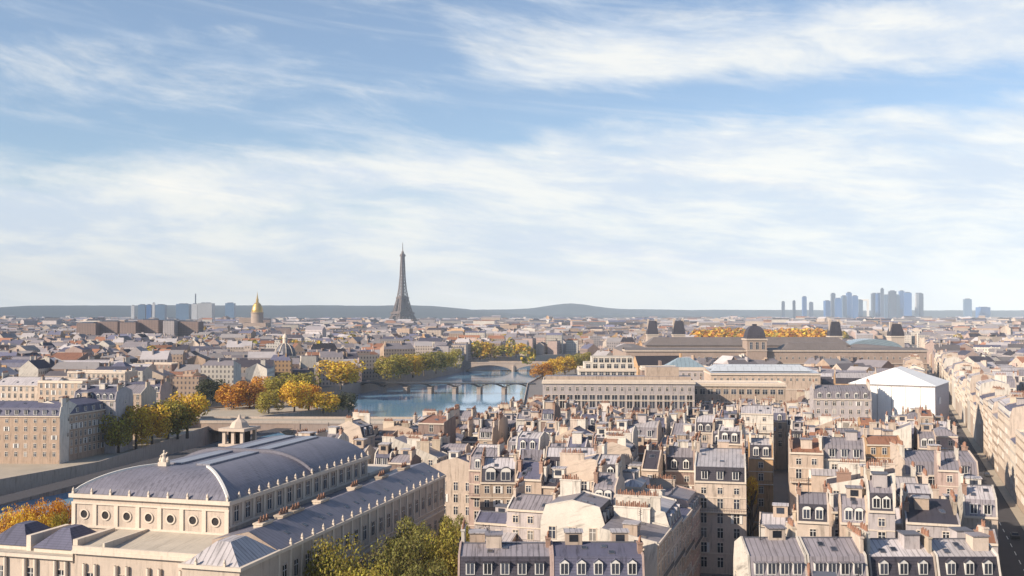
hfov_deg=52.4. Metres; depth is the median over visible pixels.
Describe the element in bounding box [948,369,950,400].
town house
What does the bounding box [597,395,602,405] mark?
window
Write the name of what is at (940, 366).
town house
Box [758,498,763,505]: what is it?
window
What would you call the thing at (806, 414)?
town house
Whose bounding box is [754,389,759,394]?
window
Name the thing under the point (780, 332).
palace gardens woods
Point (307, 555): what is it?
window
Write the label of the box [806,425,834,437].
town house
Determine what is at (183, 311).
tower block
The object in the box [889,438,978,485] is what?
town house
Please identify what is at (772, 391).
window
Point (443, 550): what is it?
tree
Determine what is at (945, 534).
window
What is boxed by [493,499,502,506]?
window
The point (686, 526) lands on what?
town house
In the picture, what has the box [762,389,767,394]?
window
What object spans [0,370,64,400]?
town house
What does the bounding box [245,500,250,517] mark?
window
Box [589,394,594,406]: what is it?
window
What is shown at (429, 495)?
window
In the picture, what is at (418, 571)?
tree
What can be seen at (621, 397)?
window
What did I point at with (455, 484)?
window
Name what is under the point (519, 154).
sky
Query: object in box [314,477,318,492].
window
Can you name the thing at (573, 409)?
town house
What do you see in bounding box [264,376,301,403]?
tree
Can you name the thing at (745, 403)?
town house
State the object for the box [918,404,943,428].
town house
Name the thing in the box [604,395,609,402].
window
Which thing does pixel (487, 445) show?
town house
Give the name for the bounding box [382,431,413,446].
town house
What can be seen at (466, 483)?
window
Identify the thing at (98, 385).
town house
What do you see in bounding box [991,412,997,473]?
town house
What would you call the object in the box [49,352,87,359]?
town house
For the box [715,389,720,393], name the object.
window
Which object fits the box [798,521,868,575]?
town house
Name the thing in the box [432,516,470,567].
tree
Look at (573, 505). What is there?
town house
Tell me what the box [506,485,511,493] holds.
window
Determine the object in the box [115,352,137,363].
town house
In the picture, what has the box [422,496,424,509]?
window
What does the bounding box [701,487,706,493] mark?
window
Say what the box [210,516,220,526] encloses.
round window
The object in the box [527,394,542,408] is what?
town house
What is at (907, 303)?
skyscraper
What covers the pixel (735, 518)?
window
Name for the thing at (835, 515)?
window
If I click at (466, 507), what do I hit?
window
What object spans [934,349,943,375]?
town house
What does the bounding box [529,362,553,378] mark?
tree
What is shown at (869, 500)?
town house
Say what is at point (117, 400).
town house
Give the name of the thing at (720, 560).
window
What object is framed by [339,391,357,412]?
tree
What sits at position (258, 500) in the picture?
window
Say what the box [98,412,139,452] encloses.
tree
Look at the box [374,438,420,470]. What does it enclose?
town house
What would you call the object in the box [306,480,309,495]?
window
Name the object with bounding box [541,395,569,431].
town house
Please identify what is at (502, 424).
town house
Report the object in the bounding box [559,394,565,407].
window
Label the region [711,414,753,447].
town house
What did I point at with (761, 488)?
window
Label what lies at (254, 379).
tree
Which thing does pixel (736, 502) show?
window
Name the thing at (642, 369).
grey service block
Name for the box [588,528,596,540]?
window
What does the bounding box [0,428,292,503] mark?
quay road
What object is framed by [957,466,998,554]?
town house
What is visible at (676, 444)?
town house
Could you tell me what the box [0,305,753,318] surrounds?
hills
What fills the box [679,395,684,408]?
window
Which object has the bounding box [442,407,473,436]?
town house
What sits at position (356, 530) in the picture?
window
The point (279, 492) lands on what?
window
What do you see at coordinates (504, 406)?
town house
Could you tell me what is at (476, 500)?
window
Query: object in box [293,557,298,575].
window
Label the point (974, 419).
town house
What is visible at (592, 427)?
town house
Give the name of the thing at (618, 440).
town house
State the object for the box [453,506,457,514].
window
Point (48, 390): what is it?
town house
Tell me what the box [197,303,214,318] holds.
tower block
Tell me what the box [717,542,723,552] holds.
window
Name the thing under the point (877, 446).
town house
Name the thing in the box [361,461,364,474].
window
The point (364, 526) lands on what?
window
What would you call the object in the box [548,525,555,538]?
window
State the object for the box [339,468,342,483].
window
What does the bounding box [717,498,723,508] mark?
window
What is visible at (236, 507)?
window
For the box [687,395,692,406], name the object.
window
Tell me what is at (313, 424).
stone bridge
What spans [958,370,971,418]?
town house
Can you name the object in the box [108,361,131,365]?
town house
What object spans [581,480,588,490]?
window
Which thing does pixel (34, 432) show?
town house
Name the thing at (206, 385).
tree
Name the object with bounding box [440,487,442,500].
window
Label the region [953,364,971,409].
town house
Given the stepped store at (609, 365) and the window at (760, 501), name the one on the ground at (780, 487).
the stepped store at (609, 365)
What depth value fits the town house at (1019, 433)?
293.59 m
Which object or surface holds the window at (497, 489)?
in the town house at (497, 479)
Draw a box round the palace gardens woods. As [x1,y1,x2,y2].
[690,326,826,336]
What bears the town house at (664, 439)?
on the ground at (780, 487)
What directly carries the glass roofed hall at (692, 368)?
on the ground at (780, 487)
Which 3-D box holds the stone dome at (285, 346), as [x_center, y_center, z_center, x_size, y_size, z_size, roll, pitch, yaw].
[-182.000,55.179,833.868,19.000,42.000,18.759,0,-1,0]
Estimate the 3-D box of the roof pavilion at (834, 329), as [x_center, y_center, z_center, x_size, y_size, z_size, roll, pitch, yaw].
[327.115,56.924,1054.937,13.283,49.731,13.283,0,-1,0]
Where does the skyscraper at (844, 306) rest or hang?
on the ground at (780, 487)
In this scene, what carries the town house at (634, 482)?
on the ground at (780, 487)
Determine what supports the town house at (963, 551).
on the ground at (780, 487)
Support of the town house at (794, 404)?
on the ground at (780, 487)
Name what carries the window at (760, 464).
in the town house at (760, 460)
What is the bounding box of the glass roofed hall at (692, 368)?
[658,357,708,379]
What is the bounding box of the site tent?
[849,366,949,420]
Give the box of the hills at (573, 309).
[481,303,1023,317]
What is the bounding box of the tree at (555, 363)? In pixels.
[541,358,564,375]
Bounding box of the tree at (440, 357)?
[429,352,448,373]
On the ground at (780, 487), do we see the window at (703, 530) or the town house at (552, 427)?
the town house at (552, 427)
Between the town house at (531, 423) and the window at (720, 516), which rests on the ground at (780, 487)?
the town house at (531, 423)
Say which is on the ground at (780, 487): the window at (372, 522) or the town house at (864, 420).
the town house at (864, 420)
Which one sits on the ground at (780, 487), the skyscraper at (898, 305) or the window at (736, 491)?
the skyscraper at (898, 305)
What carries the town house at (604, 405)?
on the ground at (780, 487)
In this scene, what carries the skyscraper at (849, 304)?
on the ground at (780, 487)
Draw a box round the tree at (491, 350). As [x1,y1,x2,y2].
[483,341,499,358]
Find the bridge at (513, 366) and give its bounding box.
[463,361,568,371]
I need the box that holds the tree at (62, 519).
[48,509,68,527]
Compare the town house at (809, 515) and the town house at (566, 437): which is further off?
the town house at (566, 437)
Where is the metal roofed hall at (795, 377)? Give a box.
[703,364,820,401]
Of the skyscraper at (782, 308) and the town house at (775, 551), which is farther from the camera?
the skyscraper at (782, 308)
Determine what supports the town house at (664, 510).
on the ground at (780, 487)
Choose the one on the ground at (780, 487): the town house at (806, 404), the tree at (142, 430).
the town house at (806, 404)
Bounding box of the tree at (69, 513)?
[60,502,71,524]
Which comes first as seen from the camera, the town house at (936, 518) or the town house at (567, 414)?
the town house at (936, 518)
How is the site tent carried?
on the ground at (780, 487)
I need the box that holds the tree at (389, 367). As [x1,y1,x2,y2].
[373,356,402,379]
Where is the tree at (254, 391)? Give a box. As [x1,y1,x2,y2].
[235,381,265,407]
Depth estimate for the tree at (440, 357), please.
963.29 m
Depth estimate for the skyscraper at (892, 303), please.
7399.96 m
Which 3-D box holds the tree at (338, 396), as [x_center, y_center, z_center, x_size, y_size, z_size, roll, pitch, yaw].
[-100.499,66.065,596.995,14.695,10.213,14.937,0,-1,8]
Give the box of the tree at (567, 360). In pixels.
[556,356,576,374]
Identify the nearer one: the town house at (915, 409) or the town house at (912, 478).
the town house at (912, 478)
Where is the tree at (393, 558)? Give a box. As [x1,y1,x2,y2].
[366,531,428,575]
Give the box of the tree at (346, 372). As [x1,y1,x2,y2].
[313,359,366,389]
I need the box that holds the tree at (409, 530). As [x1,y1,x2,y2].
[382,515,437,575]
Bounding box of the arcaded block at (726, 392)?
[695,380,786,409]
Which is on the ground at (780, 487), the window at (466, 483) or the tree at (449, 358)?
the tree at (449, 358)
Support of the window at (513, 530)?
in the town house at (518, 517)
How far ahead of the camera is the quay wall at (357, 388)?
936.74 m
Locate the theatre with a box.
[0,414,445,575]
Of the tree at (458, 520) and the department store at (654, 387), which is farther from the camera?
the department store at (654, 387)
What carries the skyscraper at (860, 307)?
on the ground at (780, 487)
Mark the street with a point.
(1009, 560)
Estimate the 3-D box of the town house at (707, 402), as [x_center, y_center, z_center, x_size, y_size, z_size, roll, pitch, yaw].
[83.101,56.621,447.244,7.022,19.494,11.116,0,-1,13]
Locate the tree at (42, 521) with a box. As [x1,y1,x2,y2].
[27,513,55,527]
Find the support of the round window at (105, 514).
in the theatre
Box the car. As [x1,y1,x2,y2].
[1010,532,1019,539]
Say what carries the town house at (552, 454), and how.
on the ground at (780, 487)
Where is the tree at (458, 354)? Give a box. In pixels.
[450,348,463,368]
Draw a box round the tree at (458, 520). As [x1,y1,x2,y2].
[437,513,469,542]
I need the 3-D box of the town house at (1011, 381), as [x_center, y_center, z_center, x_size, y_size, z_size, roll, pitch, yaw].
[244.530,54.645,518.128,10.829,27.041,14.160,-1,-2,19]
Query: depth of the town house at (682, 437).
282.11 m
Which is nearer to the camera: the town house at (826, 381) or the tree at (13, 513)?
the tree at (13, 513)
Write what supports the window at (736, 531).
in the town house at (720, 486)
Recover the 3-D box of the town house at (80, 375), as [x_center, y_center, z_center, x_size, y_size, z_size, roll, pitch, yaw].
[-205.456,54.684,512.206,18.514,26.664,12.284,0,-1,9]
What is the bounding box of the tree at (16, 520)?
[0,503,33,530]
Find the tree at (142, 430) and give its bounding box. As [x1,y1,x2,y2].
[125,405,153,449]
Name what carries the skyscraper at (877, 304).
on the ground at (780, 487)
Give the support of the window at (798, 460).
in the town house at (815, 460)
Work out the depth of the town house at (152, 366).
697.64 m
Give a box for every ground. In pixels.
[0,403,345,478]
[209,344,1014,575]
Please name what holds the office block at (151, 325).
on the ground at (780, 487)
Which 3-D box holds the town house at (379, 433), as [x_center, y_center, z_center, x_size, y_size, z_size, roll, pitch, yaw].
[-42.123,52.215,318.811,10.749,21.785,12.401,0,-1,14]
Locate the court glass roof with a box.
[845,338,901,347]
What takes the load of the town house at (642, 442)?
on the ground at (780, 487)
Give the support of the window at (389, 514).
in the theatre
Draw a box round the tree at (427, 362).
[411,352,437,375]
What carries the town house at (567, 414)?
on the ground at (780, 487)
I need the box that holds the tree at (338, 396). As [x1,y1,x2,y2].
[327,395,346,411]
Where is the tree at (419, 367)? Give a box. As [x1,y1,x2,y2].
[404,354,423,377]
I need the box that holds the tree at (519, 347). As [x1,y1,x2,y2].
[505,343,526,357]
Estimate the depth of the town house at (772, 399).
434.84 m
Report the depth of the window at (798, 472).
228.74 m
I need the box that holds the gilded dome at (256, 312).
[243,293,270,327]
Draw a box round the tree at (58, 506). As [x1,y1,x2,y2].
[34,497,71,526]
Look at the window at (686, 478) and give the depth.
243.07 m
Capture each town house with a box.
[0,355,33,372]
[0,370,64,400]
[0,395,76,463]
[11,355,41,359]
[37,375,98,400]
[38,392,105,460]
[42,355,64,361]
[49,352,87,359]
[67,366,137,383]
[74,379,132,452]
[75,372,118,383]
[85,381,124,385]
[86,355,115,359]
[92,375,110,383]
[106,378,155,438]
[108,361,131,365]
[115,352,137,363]
[130,362,156,370]
[130,376,171,407]
[133,360,181,370]
[168,369,200,375]
[295,428,327,436]
[327,422,348,441]
[338,409,375,446]
[351,435,375,463]
[373,425,397,446]
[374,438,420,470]
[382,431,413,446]
[383,418,417,434]
[393,431,447,464]
[413,412,435,424]
[418,407,455,442]
[422,408,449,416]
[423,429,470,458]
[430,447,489,525]
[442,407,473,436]
[454,404,477,419]
[456,427,469,442]
[458,518,551,575]
[461,415,498,445]
[461,416,479,431]
[468,439,508,528]
[471,441,478,452]
[472,406,507,444]
[474,476,559,541]
[475,409,521,438]
[477,439,500,447]
[480,445,517,510]
[492,402,515,418]
[493,403,500,410]
[501,416,538,449]
[507,427,536,451]
[509,397,529,412]
[509,424,548,458]
[515,455,571,494]
[516,409,540,431]
[517,402,537,412]
[519,449,544,460]
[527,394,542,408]
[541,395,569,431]
[541,474,613,541]
[543,417,569,441]
[545,435,597,473]
[548,430,590,446]
[550,416,593,442]
[550,528,644,575]
[554,434,584,442]
[559,447,599,491]
[561,405,579,417]
[561,407,570,419]
[564,397,578,409]
[570,413,587,428]
[576,402,609,421]
[581,406,602,424]
[585,429,596,446]
[588,415,601,430]
[592,418,637,453]
[592,421,615,432]
[592,456,624,507]
[596,438,646,494]
[597,400,626,418]
[597,427,638,468]
[600,500,674,575]
[604,413,623,424]
[612,406,624,412]
[615,482,685,575]
[625,410,644,419]
[628,439,664,487]
[629,411,661,443]
[632,405,648,413]
[638,435,658,461]
[645,484,694,575]
[647,404,659,419]
[649,474,703,575]
[654,408,670,434]
[654,408,689,422]
[658,430,709,451]
[663,401,685,415]
[663,433,697,473]
[665,436,694,488]
[669,410,686,429]
[670,403,704,423]
[670,404,715,443]
[673,431,701,446]
[694,432,746,574]
[695,401,738,418]
[695,417,745,454]
[696,400,719,414]
[697,398,712,403]
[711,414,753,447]
[721,409,756,432]
[731,400,747,409]
[733,517,806,575]
[739,394,756,404]
[739,397,773,475]
[746,429,758,523]
[748,427,772,536]
[759,396,779,406]
[759,477,828,536]
[762,399,786,469]
[768,399,800,411]
[782,399,809,406]
[786,401,809,411]
[787,403,802,469]
[788,429,865,513]
[790,416,806,437]
[792,408,819,422]
[796,388,808,401]
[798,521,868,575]
[801,413,840,428]
[802,419,854,436]
[804,389,809,402]
[805,563,860,575]
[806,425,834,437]
[810,379,871,425]
[819,366,866,378]
[820,373,831,378]
[820,378,833,384]
[822,426,841,436]
[825,457,895,506]
[827,483,845,536]
[834,368,874,384]
[834,418,862,430]
[838,461,894,537]
[857,411,914,449]
[858,409,871,425]
[858,522,937,575]
[861,424,899,462]
[869,419,911,449]
[875,368,891,373]
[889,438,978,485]
[892,407,926,414]
[895,468,932,537]
[896,461,917,506]
[896,484,957,511]
[902,406,922,421]
[902,483,997,553]
[904,355,923,367]
[905,363,924,372]
[911,368,923,372]
[913,419,946,449]
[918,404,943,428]
[926,416,950,429]
[932,519,1001,575]
[933,422,957,449]
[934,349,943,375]
[934,442,975,495]
[935,353,940,376]
[939,352,957,377]
[940,352,958,378]
[943,355,961,378]
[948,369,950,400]
[950,368,951,403]
[952,361,974,406]
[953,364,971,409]
[955,369,968,411]
[957,384,958,414]
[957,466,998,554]
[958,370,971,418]
[961,386,964,423]
[964,386,967,428]
[966,366,994,432]
[969,387,975,435]
[972,401,975,440]
[975,372,1010,446]
[979,386,1008,452]
[982,395,1001,458]
[987,390,1022,466]
[990,370,1015,391]
[990,370,1018,390]
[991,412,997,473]
[997,391,1023,484]
[999,367,1023,370]
[1003,397,1023,493]
[1009,436,1015,501]
[1014,424,1023,513]
[1018,370,1023,390]
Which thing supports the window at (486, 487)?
in the town house at (497, 479)
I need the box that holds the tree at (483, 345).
[474,340,488,359]
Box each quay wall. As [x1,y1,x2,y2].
[0,401,354,505]
[194,353,575,407]
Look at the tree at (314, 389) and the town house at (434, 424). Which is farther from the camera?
the tree at (314, 389)
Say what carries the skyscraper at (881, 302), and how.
on the ground at (780, 487)
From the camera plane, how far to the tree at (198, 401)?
460.93 m
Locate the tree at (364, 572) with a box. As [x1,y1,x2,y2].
[335,560,393,575]
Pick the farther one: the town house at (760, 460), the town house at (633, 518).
the town house at (760, 460)
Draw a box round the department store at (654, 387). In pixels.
[542,366,695,413]
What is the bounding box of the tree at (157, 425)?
[139,404,172,444]
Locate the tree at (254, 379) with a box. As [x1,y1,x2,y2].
[250,376,273,394]
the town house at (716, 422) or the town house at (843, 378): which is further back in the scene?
the town house at (843, 378)
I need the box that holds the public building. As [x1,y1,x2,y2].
[6,355,131,363]
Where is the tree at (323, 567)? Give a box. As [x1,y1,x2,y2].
[302,532,368,575]
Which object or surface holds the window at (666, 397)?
in the department store at (654, 387)
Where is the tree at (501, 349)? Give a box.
[494,345,511,357]
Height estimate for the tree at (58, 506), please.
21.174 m
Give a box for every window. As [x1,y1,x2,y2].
[0,564,2,575]
[27,566,32,575]
[51,435,56,439]
[57,569,63,575]
[79,508,88,518]
[101,510,109,520]
[122,511,131,521]
[144,512,153,522]
[166,513,175,524]
[188,515,197,525]
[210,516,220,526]
[233,504,238,522]
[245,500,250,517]
[256,496,261,513]
[267,492,271,509]
[277,489,281,505]
[282,563,286,575]
[287,486,291,502]
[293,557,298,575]
[297,483,300,498]
[305,553,309,570]
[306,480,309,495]
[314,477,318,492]
[323,474,326,489]
[331,471,334,485]
[336,537,339,554]
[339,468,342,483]
[345,533,348,548]
[347,466,350,480]
[354,463,357,477]
[354,528,357,543]
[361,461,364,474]
[363,524,366,540]
[371,520,374,536]
[379,516,382,531]
[387,512,390,527]
[394,509,397,523]
[402,505,404,519]
[409,502,411,516]
[415,499,418,513]
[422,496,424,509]
[428,493,430,506]
[429,424,432,431]
[434,490,436,503]
[434,519,436,531]
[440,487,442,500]
[453,481,457,490]
[453,494,457,502]
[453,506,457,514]
[465,482,468,490]
[465,494,468,503]
[465,506,468,515]
[474,475,478,480]
[474,485,479,493]
[474,498,479,506]
[484,485,489,493]
[484,499,489,506]
[493,485,502,493]
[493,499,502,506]
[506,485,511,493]
[512,515,518,522]
[512,529,518,538]
[525,485,530,492]
[527,515,533,523]
[527,530,533,539]
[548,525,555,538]
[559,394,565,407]
[567,394,572,399]
[574,394,579,404]
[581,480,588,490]
[582,394,587,407]
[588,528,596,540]
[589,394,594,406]
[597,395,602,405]
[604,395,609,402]
[612,395,617,406]
[619,395,624,408]
[627,395,632,408]
[634,395,639,406]
[641,395,647,406]
[649,395,654,408]
[656,395,662,408]
[664,395,669,408]
[672,395,677,408]
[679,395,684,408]
[684,476,688,481]
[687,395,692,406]
[700,497,706,508]
[700,512,706,522]
[700,527,706,537]
[700,541,709,552]
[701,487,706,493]
[701,556,706,566]
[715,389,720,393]
[717,487,722,494]
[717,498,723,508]
[717,513,723,523]
[717,527,723,538]
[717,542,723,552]
[717,557,723,567]
[723,389,728,393]
[731,389,736,394]
[731,514,741,524]
[733,488,739,494]
[733,499,739,509]
[733,528,739,538]
[746,389,751,394]
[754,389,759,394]
[758,462,763,467]
[758,473,763,480]
[758,486,763,493]
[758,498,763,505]
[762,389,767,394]
[770,389,775,394]
[778,389,783,394]
[795,468,801,478]
[796,458,801,464]
[809,528,816,536]
[811,458,816,464]
[831,463,836,468]
[834,514,837,524]
[834,528,837,536]
[871,447,875,453]
[877,531,885,537]
[878,518,885,526]
[882,447,886,454]
[928,477,933,485]
[942,531,949,537]
[946,475,952,482]
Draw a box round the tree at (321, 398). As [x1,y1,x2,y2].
[309,391,340,413]
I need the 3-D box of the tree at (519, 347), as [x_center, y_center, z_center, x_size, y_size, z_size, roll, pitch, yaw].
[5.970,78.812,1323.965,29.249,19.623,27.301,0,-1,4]
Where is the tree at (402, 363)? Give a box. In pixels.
[390,353,415,377]
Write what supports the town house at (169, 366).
on the ground at (780, 487)
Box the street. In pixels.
[910,344,1023,575]
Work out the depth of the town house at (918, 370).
651.12 m
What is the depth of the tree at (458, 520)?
199.39 m
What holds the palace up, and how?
on the ground at (780, 487)
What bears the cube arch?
on the ground at (780, 487)
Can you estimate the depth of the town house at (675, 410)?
409.99 m
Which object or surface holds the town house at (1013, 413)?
on the ground at (780, 487)
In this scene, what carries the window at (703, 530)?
in the town house at (720, 486)
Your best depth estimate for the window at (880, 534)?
180.68 m
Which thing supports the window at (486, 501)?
in the town house at (497, 479)
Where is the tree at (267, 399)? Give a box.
[255,389,284,412]
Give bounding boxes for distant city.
[0,315,1023,401]
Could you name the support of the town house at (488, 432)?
on the ground at (780, 487)
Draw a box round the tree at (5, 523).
[0,517,12,532]
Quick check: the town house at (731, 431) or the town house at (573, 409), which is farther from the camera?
the town house at (573, 409)
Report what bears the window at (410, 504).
in the theatre
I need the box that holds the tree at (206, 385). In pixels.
[194,379,228,403]
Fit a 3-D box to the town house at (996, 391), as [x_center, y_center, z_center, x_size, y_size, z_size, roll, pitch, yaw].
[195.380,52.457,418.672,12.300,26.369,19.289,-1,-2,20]
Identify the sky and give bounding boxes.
[0,0,1023,310]
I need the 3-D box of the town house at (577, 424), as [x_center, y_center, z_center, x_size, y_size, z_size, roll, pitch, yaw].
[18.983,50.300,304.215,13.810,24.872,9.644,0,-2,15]
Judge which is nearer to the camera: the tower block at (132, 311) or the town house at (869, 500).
the town house at (869, 500)
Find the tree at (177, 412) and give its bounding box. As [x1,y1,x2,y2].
[151,400,192,438]
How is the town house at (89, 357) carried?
on the ground at (780, 487)
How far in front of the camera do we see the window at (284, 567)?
154.39 m
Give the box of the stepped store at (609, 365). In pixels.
[577,356,636,374]
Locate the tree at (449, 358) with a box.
[437,351,456,370]
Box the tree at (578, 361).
[563,354,586,372]
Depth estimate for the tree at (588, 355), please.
1019.94 m
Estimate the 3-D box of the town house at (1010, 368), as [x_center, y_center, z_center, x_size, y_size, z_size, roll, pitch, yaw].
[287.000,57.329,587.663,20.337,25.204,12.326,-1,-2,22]
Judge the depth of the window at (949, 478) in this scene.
219.87 m
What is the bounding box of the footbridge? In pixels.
[354,380,535,394]
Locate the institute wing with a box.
[299,362,353,384]
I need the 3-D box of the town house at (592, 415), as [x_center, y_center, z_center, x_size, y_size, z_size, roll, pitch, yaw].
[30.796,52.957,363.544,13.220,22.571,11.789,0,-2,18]
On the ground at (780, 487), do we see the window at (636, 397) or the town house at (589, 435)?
the town house at (589, 435)
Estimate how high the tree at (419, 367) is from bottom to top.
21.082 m
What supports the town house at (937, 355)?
on the ground at (780, 487)
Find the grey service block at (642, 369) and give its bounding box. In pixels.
[639,365,661,374]
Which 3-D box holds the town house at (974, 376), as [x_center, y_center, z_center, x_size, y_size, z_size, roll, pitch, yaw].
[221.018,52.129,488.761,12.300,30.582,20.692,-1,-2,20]
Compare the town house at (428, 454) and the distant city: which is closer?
the town house at (428, 454)
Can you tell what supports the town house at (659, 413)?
on the ground at (780, 487)
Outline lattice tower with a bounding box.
[389,243,417,321]
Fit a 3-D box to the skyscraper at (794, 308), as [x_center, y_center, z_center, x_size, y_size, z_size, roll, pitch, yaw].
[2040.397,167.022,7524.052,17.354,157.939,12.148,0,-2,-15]
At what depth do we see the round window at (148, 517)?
163.75 m
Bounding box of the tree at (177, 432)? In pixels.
[162,398,198,438]
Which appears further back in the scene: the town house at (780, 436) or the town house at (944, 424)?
the town house at (780, 436)
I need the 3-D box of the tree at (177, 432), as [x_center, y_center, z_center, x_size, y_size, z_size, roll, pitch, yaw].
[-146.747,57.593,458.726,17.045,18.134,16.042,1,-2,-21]
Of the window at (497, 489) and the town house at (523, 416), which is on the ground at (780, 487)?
the town house at (523, 416)
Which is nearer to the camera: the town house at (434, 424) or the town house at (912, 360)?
the town house at (434, 424)
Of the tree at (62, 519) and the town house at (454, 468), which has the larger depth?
the town house at (454, 468)
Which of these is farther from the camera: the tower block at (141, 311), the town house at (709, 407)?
the tower block at (141, 311)
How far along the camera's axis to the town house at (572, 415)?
343.55 m
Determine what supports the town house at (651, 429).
on the ground at (780, 487)
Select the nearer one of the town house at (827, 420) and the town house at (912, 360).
the town house at (827, 420)
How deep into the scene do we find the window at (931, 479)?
239.57 m
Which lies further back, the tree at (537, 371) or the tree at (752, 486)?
the tree at (537, 371)
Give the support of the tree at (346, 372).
on the ground at (780, 487)
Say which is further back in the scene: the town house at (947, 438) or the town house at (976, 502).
the town house at (947, 438)
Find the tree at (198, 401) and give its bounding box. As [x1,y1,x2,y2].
[165,391,210,438]
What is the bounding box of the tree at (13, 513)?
[0,508,26,530]
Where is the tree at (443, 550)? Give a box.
[416,530,468,575]
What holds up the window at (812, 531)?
in the town house at (809, 515)
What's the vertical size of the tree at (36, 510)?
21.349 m
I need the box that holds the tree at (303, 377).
[275,371,321,397]
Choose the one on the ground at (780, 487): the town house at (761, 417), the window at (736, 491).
the town house at (761, 417)
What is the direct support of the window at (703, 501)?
in the town house at (720, 486)
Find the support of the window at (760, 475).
in the town house at (760, 460)
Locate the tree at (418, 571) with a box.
[399,557,449,575]
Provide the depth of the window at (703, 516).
221.38 m
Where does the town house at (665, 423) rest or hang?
on the ground at (780, 487)
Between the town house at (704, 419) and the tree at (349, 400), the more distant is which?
the tree at (349, 400)
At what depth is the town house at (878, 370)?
516.00 m
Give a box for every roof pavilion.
[645,319,658,340]
[671,319,685,336]
[826,320,842,339]
[886,322,904,347]
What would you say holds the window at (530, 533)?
in the town house at (518, 517)
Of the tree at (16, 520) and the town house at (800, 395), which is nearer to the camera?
the tree at (16, 520)
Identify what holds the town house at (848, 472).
on the ground at (780, 487)
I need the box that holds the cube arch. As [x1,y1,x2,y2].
[862,299,868,315]
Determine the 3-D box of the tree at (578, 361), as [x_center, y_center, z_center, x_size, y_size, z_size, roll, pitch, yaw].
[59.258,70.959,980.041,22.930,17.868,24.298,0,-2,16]
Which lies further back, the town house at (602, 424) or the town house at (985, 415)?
the town house at (985, 415)
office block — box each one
[76,322,100,334]
[97,320,123,334]
[120,321,139,333]
[137,319,163,333]
[163,320,178,336]
[178,320,203,336]
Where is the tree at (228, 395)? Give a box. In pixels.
[214,383,253,408]
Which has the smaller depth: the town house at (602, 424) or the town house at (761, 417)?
the town house at (602, 424)
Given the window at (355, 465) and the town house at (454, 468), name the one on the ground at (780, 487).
the town house at (454, 468)
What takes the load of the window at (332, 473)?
in the theatre
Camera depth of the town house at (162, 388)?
499.60 m
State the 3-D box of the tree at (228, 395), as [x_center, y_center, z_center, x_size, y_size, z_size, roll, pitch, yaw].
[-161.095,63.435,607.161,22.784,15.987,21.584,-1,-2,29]
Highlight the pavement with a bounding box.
[911,344,1023,529]
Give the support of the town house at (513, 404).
on the ground at (780, 487)
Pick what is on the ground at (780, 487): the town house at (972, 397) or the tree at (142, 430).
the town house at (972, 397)
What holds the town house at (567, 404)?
on the ground at (780, 487)
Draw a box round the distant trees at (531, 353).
[146,324,962,363]
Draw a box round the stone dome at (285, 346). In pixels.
[274,334,296,357]
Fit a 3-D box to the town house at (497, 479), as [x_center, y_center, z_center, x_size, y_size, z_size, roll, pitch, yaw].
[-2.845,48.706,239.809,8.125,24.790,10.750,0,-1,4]
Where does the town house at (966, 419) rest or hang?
on the ground at (780, 487)
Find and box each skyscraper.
[781,301,784,316]
[792,300,795,317]
[802,296,806,315]
[809,302,812,316]
[823,300,830,316]
[831,293,835,316]
[834,298,841,317]
[841,295,846,317]
[846,292,851,317]
[852,295,857,317]
[858,299,862,316]
[871,293,875,316]
[875,293,879,316]
[880,288,883,316]
[884,294,887,317]
[888,290,896,318]
[897,294,899,317]
[898,290,904,316]
[903,292,911,315]
[915,293,918,316]
[918,293,923,316]
[963,299,971,316]
[976,307,990,317]
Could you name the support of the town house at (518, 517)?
on the ground at (780, 487)
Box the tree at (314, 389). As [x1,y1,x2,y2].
[295,384,324,409]
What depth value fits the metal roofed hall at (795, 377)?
522.38 m
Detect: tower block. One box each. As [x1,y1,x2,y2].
[131,305,134,318]
[138,304,145,318]
[146,304,151,318]
[152,302,154,316]
[155,304,166,319]
[176,303,191,319]
[191,294,197,318]
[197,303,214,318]
[225,302,235,318]
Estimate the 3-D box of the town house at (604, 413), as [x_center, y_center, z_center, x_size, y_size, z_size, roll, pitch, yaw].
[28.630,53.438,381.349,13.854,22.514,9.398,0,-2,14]
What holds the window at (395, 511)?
in the theatre
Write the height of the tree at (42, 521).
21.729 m
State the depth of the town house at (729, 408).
365.96 m
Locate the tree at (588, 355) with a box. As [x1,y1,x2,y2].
[576,352,591,360]
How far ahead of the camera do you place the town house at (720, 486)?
220.93 m
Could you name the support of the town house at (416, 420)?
on the ground at (780, 487)
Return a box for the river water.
[0,365,556,520]
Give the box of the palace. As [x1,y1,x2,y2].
[613,324,928,373]
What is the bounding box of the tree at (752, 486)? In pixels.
[746,475,758,536]
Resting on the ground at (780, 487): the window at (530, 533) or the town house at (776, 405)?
the town house at (776, 405)
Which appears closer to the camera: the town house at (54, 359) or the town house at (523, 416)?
the town house at (523, 416)
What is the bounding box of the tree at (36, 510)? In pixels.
[6,501,53,525]
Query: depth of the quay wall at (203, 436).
402.03 m
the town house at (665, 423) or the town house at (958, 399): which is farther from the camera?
the town house at (958, 399)
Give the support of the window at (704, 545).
in the town house at (720, 486)
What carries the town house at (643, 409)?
on the ground at (780, 487)
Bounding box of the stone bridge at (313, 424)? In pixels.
[185,416,417,440]
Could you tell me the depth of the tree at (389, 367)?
858.16 m
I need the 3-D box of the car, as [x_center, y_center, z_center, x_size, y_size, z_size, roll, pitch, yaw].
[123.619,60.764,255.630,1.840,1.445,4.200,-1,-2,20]
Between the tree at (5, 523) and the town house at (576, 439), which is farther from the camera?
the town house at (576, 439)
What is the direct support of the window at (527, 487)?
in the town house at (539, 477)
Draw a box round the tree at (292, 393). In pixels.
[277,381,313,411]
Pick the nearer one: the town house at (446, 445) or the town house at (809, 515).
the town house at (809, 515)

